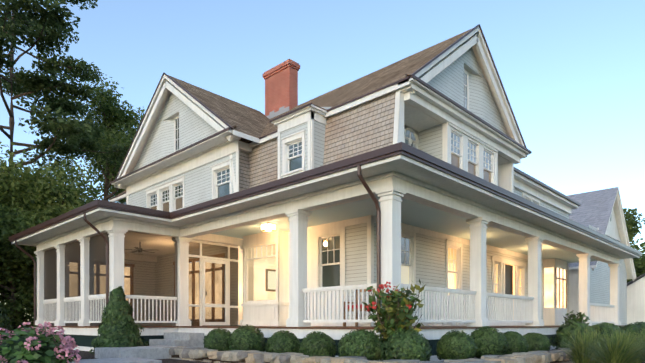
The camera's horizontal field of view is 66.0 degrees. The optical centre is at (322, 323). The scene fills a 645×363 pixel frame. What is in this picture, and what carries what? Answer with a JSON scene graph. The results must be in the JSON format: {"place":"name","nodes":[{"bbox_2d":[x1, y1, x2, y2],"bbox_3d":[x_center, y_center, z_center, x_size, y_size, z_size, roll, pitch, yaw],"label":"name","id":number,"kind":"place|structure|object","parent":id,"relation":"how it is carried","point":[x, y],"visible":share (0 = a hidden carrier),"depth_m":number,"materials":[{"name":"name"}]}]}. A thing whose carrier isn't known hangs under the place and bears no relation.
{"place":"outdoors","nodes":[
{"label":"outdoors","id":0,"kind":"place"},
{"bbox_2d":[0,0,644,313],"label":"sky","id":1,"kind":"structure","parent":0,"point":[571,72],"materials":[{"name":"blue"}]},
{"bbox_2d":[24,325,644,362],"bbox_3d":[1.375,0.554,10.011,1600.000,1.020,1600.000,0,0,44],"label":"walkway","id":2,"kind":"structure","parent":0,"point":[154,351],"depth_m":11.55,"materials":[{"name":"stone"}]},
{"bbox_2d":[0,1,644,338],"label":"tree","id":3,"kind":"object","parent":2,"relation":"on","point":[36,195],"depth_m":25.15,"materials":[{"name":"green plant"}]},
{"bbox_2d":[0,0,129,176],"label":"pine leaves","id":4,"kind":"object","parent":3,"relation":"attached to","point":[61,104],"visible":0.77,"depth_m":27.98,"materials":[{"name":"green plant"}]},
{"bbox_2d":[0,286,644,360],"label":"shrubs","id":5,"kind":"object","parent":2,"relation":"on","point":[118,327],"visible":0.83,"depth_m":10.41,"materials":[{"name":"green plant"}]},
{"bbox_2d":[0,279,644,362],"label":"plants","id":6,"kind":"object","parent":2,"relation":"on","point":[395,312],"visible":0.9,"depth_m":8.86,"materials":[{"name":"green plant"}]},
{"bbox_2d":[9,24,641,360],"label":"house","id":7,"kind":"structure","parent":2,"relation":"on","point":[320,213],"depth_m":15.06,"materials":[{"name":"grey wood"}]},
{"bbox_2d":[163,346,603,362],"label":"stone wall","id":8,"kind":"structure","parent":2,"relation":"on","point":[232,356],"depth_m":9.28,"materials":[{"name":"beige stone"}]},
{"bbox_2d":[567,187,644,324],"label":"garage","id":9,"kind":"structure","parent":0,"point":[601,211],"depth_m":28.99,"materials":[{"name":"grey wood"}]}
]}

